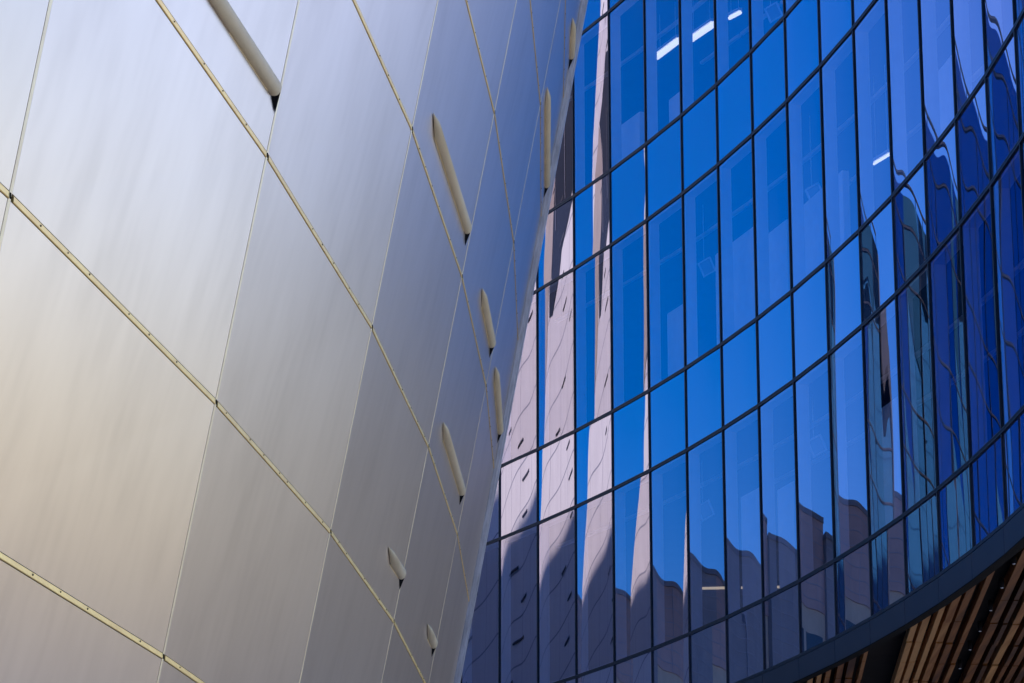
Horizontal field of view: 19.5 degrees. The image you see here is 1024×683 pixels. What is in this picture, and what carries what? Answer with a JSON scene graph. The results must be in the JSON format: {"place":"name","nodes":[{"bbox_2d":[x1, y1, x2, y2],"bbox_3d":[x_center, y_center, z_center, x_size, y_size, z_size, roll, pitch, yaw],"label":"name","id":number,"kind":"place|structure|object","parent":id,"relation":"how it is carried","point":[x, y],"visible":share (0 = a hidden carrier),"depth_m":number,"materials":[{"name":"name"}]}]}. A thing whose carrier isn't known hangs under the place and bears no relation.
{"place":"outdoors","nodes":[
{"label":"outdoors","id":0,"kind":"place"},
{"bbox_2d":[0,0,587,682],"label":"metal clad building","id":1,"kind":"structure","parent":0,"point":[268,270],"depth_m":14.43,"materials":[{"name":"metal"}]},
{"bbox_2d":[460,0,1023,682],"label":"glass building","id":2,"kind":"structure","parent":0,"point":[766,422],"depth_m":43.74,"materials":[{"name":"glass"}]},
{"bbox_2d":[500,539,503,682],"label":"window pane","id":3,"kind":"structure","parent":2,"relation":"in","point":[501,541],"depth_m":53.20,"materials":[{"name":"blue glass"}]},
{"bbox_2d":[501,442,505,463],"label":"window pane","id":4,"kind":"structure","parent":2,"relation":"in","point":[503,459],"depth_m":53.85,"materials":[{"name":"grey glass"}]},
{"bbox_2d":[538,520,549,682],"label":"window pane","id":5,"kind":"structure","parent":2,"relation":"in","point":[543,528],"depth_m":51.78,"materials":[{"name":"blue glass"}]},
{"bbox_2d":[538,279,558,446],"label":"window pane","id":6,"kind":"structure","parent":2,"relation":"in","point":[548,296],"depth_m":52.71,"materials":[{"name":"blue glass"}]},
{"bbox_2d":[549,143,561,209],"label":"window pane","id":7,"kind":"structure","parent":2,"relation":"in","point":[555,198],"depth_m":53.18,"materials":[{"name":"grey glass"}]},
{"bbox_2d":[576,496,602,673],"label":"window pane","id":8,"kind":"structure","parent":2,"relation":"in","point":[589,515],"depth_m":50.14,"materials":[{"name":"blue glass"}]},
{"bbox_2d":[575,251,603,427],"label":"window pane","id":9,"kind":"structure","parent":2,"relation":"in","point":[589,277],"depth_m":51.21,"materials":[{"name":"blue glass"}]},
{"bbox_2d":[574,15,607,193],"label":"window pane","id":10,"kind":"structure","parent":2,"relation":"in","point":[590,76],"depth_m":52.21,"materials":[{"name":"blue glass"}]},
{"bbox_2d":[609,0,644,167],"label":"window pane","id":11,"kind":"structure","parent":2,"relation":"in","point":[625,20],"depth_m":50.89,"materials":[{"name":"blue glass"}]},
{"bbox_2d":[611,223,647,408],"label":"window pane","id":12,"kind":"structure","parent":2,"relation":"in","point":[628,255],"depth_m":49.75,"materials":[{"name":"blue glass"}]},
{"bbox_2d":[614,473,650,660],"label":"window pane","id":13,"kind":"structure","parent":2,"relation":"in","point":[631,500],"depth_m":48.61,"materials":[{"name":"blue glass"}]},
{"bbox_2d":[645,0,679,140],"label":"window pane","id":14,"kind":"structure","parent":2,"relation":"in","point":[661,16],"depth_m":49.48,"materials":[{"name":"blue glass"}]},
{"bbox_2d":[647,197,683,387],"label":"window pane","id":15,"kind":"structure","parent":2,"relation":"in","point":[665,277],"depth_m":48.39,"materials":[{"name":"blue glass"}]},
{"bbox_2d":[651,453,687,646],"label":"window pane","id":16,"kind":"structure","parent":2,"relation":"in","point":[668,481],"depth_m":47.26,"materials":[{"name":"blue glass"}]},
{"bbox_2d":[680,0,714,111],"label":"window pane","id":17,"kind":"structure","parent":2,"relation":"in","point":[696,16],"depth_m":48.05,"materials":[{"name":"blue glass"}]},
{"bbox_2d":[683,169,719,364],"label":"window pane","id":18,"kind":"structure","parent":2,"relation":"in","point":[701,275],"depth_m":47.02,"materials":[{"name":"blue glass"}]},
{"bbox_2d":[687,431,724,630],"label":"window pane","id":19,"kind":"structure","parent":2,"relation":"in","point":[704,461],"depth_m":45.90,"materials":[{"name":"blue glass"}]},
{"bbox_2d":[715,0,748,80],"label":"window pane","id":20,"kind":"structure","parent":2,"relation":"in","point":[732,21],"depth_m":46.63,"materials":[{"name":"blue glass"}]},
{"bbox_2d":[718,138,754,340],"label":"window pane","id":21,"kind":"structure","parent":2,"relation":"in","point":[735,173],"depth_m":45.65,"materials":[{"name":"blue glass"}]},
{"bbox_2d":[724,409,761,614],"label":"window pane","id":22,"kind":"structure","parent":2,"relation":"in","point":[741,463],"depth_m":44.52,"materials":[{"name":"blue glass"}]},
{"bbox_2d":[750,0,782,47],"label":"window pane","id":23,"kind":"structure","parent":2,"relation":"in","point":[764,14],"depth_m":45.25,"materials":[{"name":"blue glass"}]},
{"bbox_2d":[753,106,789,315],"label":"window pane","id":24,"kind":"structure","parent":2,"relation":"in","point":[769,142],"depth_m":44.26,"materials":[{"name":"blue glass"}]},
{"bbox_2d":[759,384,797,596],"bbox_3d":[3.850,2.164,43.129,0.006,2.881,1.464,4,-16,-15],"label":"window pane","id":25,"kind":"structure","parent":2,"relation":"in","point":[778,500],"depth_m":43.13,"materials":[{"name":"blue glass"}]},
{"bbox_2d":[785,0,795,12],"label":"window pane","id":26,"kind":"structure","parent":2,"relation":"in","point":[788,3],"depth_m":44.16,"materials":[{"name":"blue glass"}]},
{"bbox_2d":[787,70,823,287],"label":"window pane","id":27,"kind":"structure","parent":2,"relation":"in","point":[804,128],"depth_m":42.85,"materials":[{"name":"blue glass"}]},
{"bbox_2d":[795,358,832,577],"bbox_3d":[4.219,1.777,41.728,0.006,2.881,1.464,4,-16,-13],"label":"window pane","id":28,"kind":"structure","parent":2,"relation":"in","point":[811,390],"depth_m":41.73,"materials":[{"name":"blue glass"}]},
{"bbox_2d":[821,33,857,258],"bbox_3d":[4.547,-2.708,41.450,0.007,2.881,1.464,3,-16,-11],"label":"window pane","id":29,"kind":"structure","parent":2,"relation":"in","point":[839,152],"depth_m":41.44,"materials":[{"name":"blue glass"}]},
{"bbox_2d":[829,329,867,557],"bbox_3d":[4.548,1.387,40.318,0.005,2.881,1.464,3,-16,-11],"label":"window pane","id":30,"kind":"structure","parent":2,"relation":"in","point":[846,368],"depth_m":40.32,"materials":[{"name":"blue glass"}]},
{"bbox_2d":[854,0,890,225],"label":"window pane","id":31,"kind":"structure","parent":2,"relation":"in","point":[869,35],"depth_m":40.04,"materials":[{"name":"blue glass"}]},
{"bbox_2d":[863,298,901,535],"bbox_3d":[4.834,0.995,38.899,0.003,2.881,1.464,3,-16,-10],"label":"window pane","id":32,"kind":"structure","parent":2,"relation":"in","point":[880,352],"depth_m":38.90,"materials":[{"name":"blue glass"}]},
{"bbox_2d":[886,0,922,191],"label":"window pane","id":33,"kind":"structure","parent":2,"relation":"in","point":[902,16],"depth_m":38.58,"materials":[{"name":"blue glass"}]},
{"bbox_2d":[897,265,935,510],"bbox_3d":[5.077,0.600,37.472,0.003,2.881,1.464,2,-16,-8],"label":"window pane","id":34,"kind":"structure","parent":2,"relation":"in","point":[919,479],"depth_m":37.48,"materials":[{"name":"blue glass"}]},
{"bbox_2d":[919,0,953,153],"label":"window pane","id":35,"kind":"structure","parent":2,"relation":"in","point":[935,30],"depth_m":37.09,"materials":[{"name":"blue glass"}]},
{"bbox_2d":[929,229,968,485],"bbox_3d":[5.277,0.204,36.040,0.004,2.881,1.464,2,-16,-7],"label":"window pane","id":36,"kind":"structure","parent":2,"relation":"in","point":[945,269],"depth_m":36.04,"materials":[{"name":"blue glass"}]},
{"bbox_2d":[958,659,961,668],"bbox_3d":[6.130,4.418,40.865,0.056,0.126,0.056,0,-15,0],"label":"spotlight","id":37,"kind":"object","parent":2,"relation":"attached to","point":[959,663],"visible":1,"depth_m":40.84,"materials":[{"name":"black metal"}]},
{"bbox_2d":[952,0,983,113],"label":"window pane","id":38,"kind":"structure","parent":2,"relation":"in","point":[966,14],"depth_m":35.60,"materials":[{"name":"blue glass"}]},
{"bbox_2d":[967,640,971,649],"bbox_3d":[6.041,4.011,39.390,0.056,0.126,0.056,0,-15,0],"label":"spotlight","id":39,"kind":"object","parent":2,"relation":"attached to","point":[969,644],"visible":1,"depth_m":39.37,"materials":[{"name":"black metal"}]},
{"bbox_2d":[977,621,981,631],"bbox_3d":[5.958,3.631,38.017,0.056,0.126,0.056,0,-15,0],"label":"spotlight","id":40,"kind":"object","parent":2,"relation":"attached to","point":[979,623],"visible":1,"depth_m":38.00,"materials":[{"name":"black metal"}]},
{"bbox_2d":[961,189,999,456],"bbox_3d":[5.434,-0.194,34.602,0.004,2.881,1.464,1,-16,-5],"label":"window pane","id":41,"kind":"structure","parent":2,"relation":"in","point":[978,280],"depth_m":34.61,"materials":[{"name":"blue glass"}]},
{"bbox_2d":[988,600,992,610],"bbox_3d":[5.867,3.240,36.605,0.056,0.126,0.056,0,-15,0],"label":"spotlight","id":42,"kind":"object","parent":2,"relation":"attached to","point":[990,605],"visible":1,"depth_m":36.59,"materials":[{"name":"black metal"}]},
{"bbox_2d":[983,0,1012,68],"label":"window pane","id":43,"kind":"structure","parent":2,"relation":"in","point":[998,14],"depth_m":34.17,"materials":[{"name":"blue glass"}]},
{"bbox_2d":[999,577,1003,587],"bbox_3d":[5.771,2.844,35.173,0.056,0.126,0.056,0,-15,0],"label":"spotlight","id":44,"kind":"object","parent":2,"relation":"attached to","point":[1001,582],"visible":1,"depth_m":35.15,"materials":[{"name":"black metal"}]},
{"bbox_2d":[992,147,1023,425],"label":"window pane","id":45,"kind":"structure","parent":2,"relation":"in","point":[1006,190],"depth_m":33.22,"materials":[{"name":"blue glass"}]},
{"bbox_2d":[1011,555,1015,563],"bbox_3d":[5.677,2.457,33.774,0.056,0.126,0.056,0,-15,0],"label":"spotlight","id":46,"kind":"object","parent":2,"relation":"attached to","point":[1013,559],"visible":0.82,"depth_m":33.75,"materials":[{"name":"black metal"}]},
{"bbox_2d":[1014,0,1023,21],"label":"window pane","id":47,"kind":"structure","parent":2,"relation":"in","point":[1019,4],"depth_m":33.02,"materials":[{"name":"blue glass"}]},
{"bbox_2d":[1021,140,1023,187],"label":"window pane","id":48,"kind":"structure","parent":2,"relation":"in","point":[1022,144],"depth_m":32.68,"materials":[{"name":"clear glass"}]}
]}

